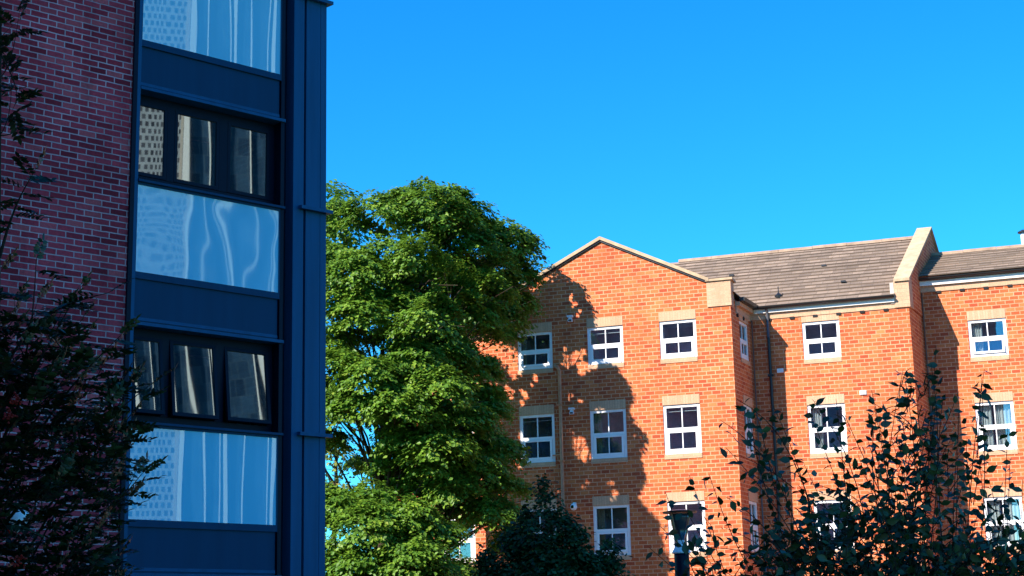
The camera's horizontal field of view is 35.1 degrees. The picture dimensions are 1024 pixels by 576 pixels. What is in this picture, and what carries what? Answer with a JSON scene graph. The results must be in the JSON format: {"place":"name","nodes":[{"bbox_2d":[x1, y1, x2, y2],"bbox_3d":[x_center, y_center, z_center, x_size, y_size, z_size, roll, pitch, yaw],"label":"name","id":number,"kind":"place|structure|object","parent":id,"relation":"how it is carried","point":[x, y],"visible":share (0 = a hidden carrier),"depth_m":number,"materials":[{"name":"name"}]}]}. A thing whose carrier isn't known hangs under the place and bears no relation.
{"place":"outdoors","nodes":[
{"label":"outdoors","id":0,"kind":"place"},
{"bbox_2d":[325,0,1023,558],"label":"sky","id":1,"kind":"structure","parent":0,"point":[670,131],"materials":[{"name":"blue"}]},
{"label":"ground","id":2,"kind":"structure","parent":0,"visible":0},
{"bbox_2d":[0,0,178,575],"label":"rowan tree","id":3,"kind":"object","parent":2,"relation":"on","point":[65,470],"visible":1,"depth_m":6.99,"materials":[{"name":"green plant"}]},
{"bbox_2d":[0,0,333,575],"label":"apartment building","id":4,"kind":"structure","parent":2,"relation":"on","point":[183,162],"depth_m":20.29,"materials":[{"name":"brick"}]},
{"bbox_2d":[131,328,271,431],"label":"window","id":5,"kind":"structure","parent":4,"relation":"in","point":[214,382],"depth_m":20.26,"materials":[{"name":"black glass"}]},
{"bbox_2d":[138,95,273,203],"bbox_3d":[-3.963,-1.755,20.963,2.146,1.135,0.092,10,-17,-40],"label":"window","id":6,"kind":"structure","parent":4,"relation":"in","point":[182,145],"depth_m":20.93,"materials":[{"name":"black glass"}]},
{"bbox_2d":[325,370,374,540],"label":"hazel tree","id":7,"kind":"object","parent":2,"relation":"on","point":[335,469],"visible":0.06,"depth_m":55.46,"materials":[{"name":"green plant"}]},
{"bbox_2d":[326,179,377,285],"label":"dark tree","id":8,"kind":"object","parent":2,"relation":"on","point":[338,193],"visible":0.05,"depth_m":61.99,"materials":[{"name":"green plant"}]},
{"bbox_2d":[466,470,635,575],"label":"evergreen shrub","id":9,"kind":"object","parent":2,"relation":"on","point":[544,554],"visible":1,"depth_m":21.59,"materials":[{"name":"green plant"}]},
{"bbox_2d":[398,227,1023,575],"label":"brick building","id":10,"kind":"structure","parent":2,"relation":"on","point":[634,376],"depth_m":45.86,"materials":[{"name":"orange brick"}]},
{"bbox_2d":[444,519,475,562],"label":"window","id":11,"kind":"structure","parent":10,"relation":"in","point":[469,551],"depth_m":50.95,"materials":[{"name":"white plastic"}]},
{"bbox_2d":[517,322,552,374],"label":"window","id":12,"kind":"structure","parent":10,"relation":"in","point":[535,356],"depth_m":46.82,"materials":[{"name":"white plastic"}]},
{"bbox_2d":[519,404,555,467],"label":"window","id":13,"kind":"structure","parent":10,"relation":"in","point":[537,425],"depth_m":46.40,"materials":[{"name":"white plastic"}]},
{"bbox_2d":[521,499,556,536],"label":"window","id":14,"kind":"structure","parent":10,"relation":"in","point":[522,502],"depth_m":45.81,"materials":[{"name":"white plastic"}]},
{"bbox_2d":[586,316,623,369],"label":"window","id":15,"kind":"structure","parent":10,"relation":"in","point":[605,335],"depth_m":46.21,"materials":[{"name":"white plastic"}]},
{"bbox_2d":[589,399,627,463],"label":"window","id":16,"kind":"structure","parent":10,"relation":"in","point":[608,417],"depth_m":45.72,"materials":[{"name":"white plastic"}]},
{"bbox_2d":[592,495,631,559],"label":"window","id":17,"kind":"structure","parent":10,"relation":"in","point":[611,514],"depth_m":45.16,"materials":[{"name":"white plastic"}]},
{"bbox_2d":[658,309,697,363],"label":"window","id":18,"kind":"structure","parent":10,"relation":"in","point":[678,340],"depth_m":45.57,"materials":[{"name":"white plastic"}]},
{"bbox_2d":[662,394,701,459],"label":"window","id":19,"kind":"structure","parent":10,"relation":"in","point":[681,413],"depth_m":45.09,"materials":[{"name":"white plastic"}]},
{"bbox_2d":[666,491,706,557],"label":"window","id":20,"kind":"structure","parent":10,"relation":"in","point":[684,500],"depth_m":44.45,"materials":[{"name":"white plastic"}]},
{"bbox_2d":[739,316,750,365],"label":"window","id":21,"kind":"structure","parent":10,"relation":"in","point":[742,324],"depth_m":46.10,"materials":[{"name":"white plastic"}]},
{"bbox_2d":[743,395,755,460],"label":"window","id":22,"kind":"structure","parent":10,"relation":"in","point":[749,402],"depth_m":45.53,"materials":[{"name":"white plastic"}]},
{"bbox_2d":[748,491,760,557],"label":"window","id":23,"kind":"structure","parent":10,"relation":"in","point":[753,497],"depth_m":45.02,"materials":[{"name":"white plastic"}]},
{"bbox_2d":[801,313,841,363],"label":"window","id":24,"kind":"structure","parent":10,"relation":"in","point":[821,333],"depth_m":46.15,"materials":[{"name":"white plastic"}]},
{"bbox_2d":[806,394,847,458],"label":"window","id":25,"kind":"structure","parent":10,"relation":"in","point":[829,403],"depth_m":45.62,"materials":[{"name":"white plastic"}]},
{"bbox_2d":[812,491,853,551],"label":"window","id":26,"kind":"structure","parent":10,"relation":"in","point":[829,500],"depth_m":45.12,"materials":[{"name":"white plastic"}]},
{"bbox_2d":[967,309,1008,361],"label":"window","id":27,"kind":"structure","parent":10,"relation":"in","point":[987,331],"depth_m":46.43,"materials":[{"name":"white plastic"}]},
{"bbox_2d":[974,391,1017,455],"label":"window","id":28,"kind":"structure","parent":10,"relation":"in","point":[1001,416],"depth_m":45.84,"materials":[{"name":"white plastic"}]},
{"bbox_2d":[982,486,1023,550],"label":"window","id":29,"kind":"structure","parent":10,"relation":"in","point":[1015,510],"depth_m":45.28,"materials":[{"name":"white plastic"}]},
{"bbox_2d":[645,350,1023,575],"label":"broadleaf shrub","id":30,"kind":"object","parent":2,"relation":"on","point":[961,549],"visible":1,"depth_m":7.87,"materials":[{"name":"green plant"}]},
{"label":"pavement","id":31,"kind":"structure","parent":0,"visible":0},
{"bbox_2d":[325,175,548,575],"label":"sycamore tree","id":32,"kind":"object","parent":31,"relation":"on","point":[451,308],"visible":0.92,"depth_m":40.58,"materials":[{"name":"green plant"}]},
{"bbox_2d":[480,237,552,282],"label":"pale tree","id":33,"kind":"object","parent":31,"relation":"on","point":[538,260],"visible":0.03,"depth_m":53.30,"materials":[{"name":"green plant"}]},
{"bbox_2d":[662,509,696,575],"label":"street lamp","id":34,"kind":"object","parent":31,"relation":"on","point":[680,555],"visible":0.75,"depth_m":24.68,"materials":[{"name":"black metal"}]}
]}

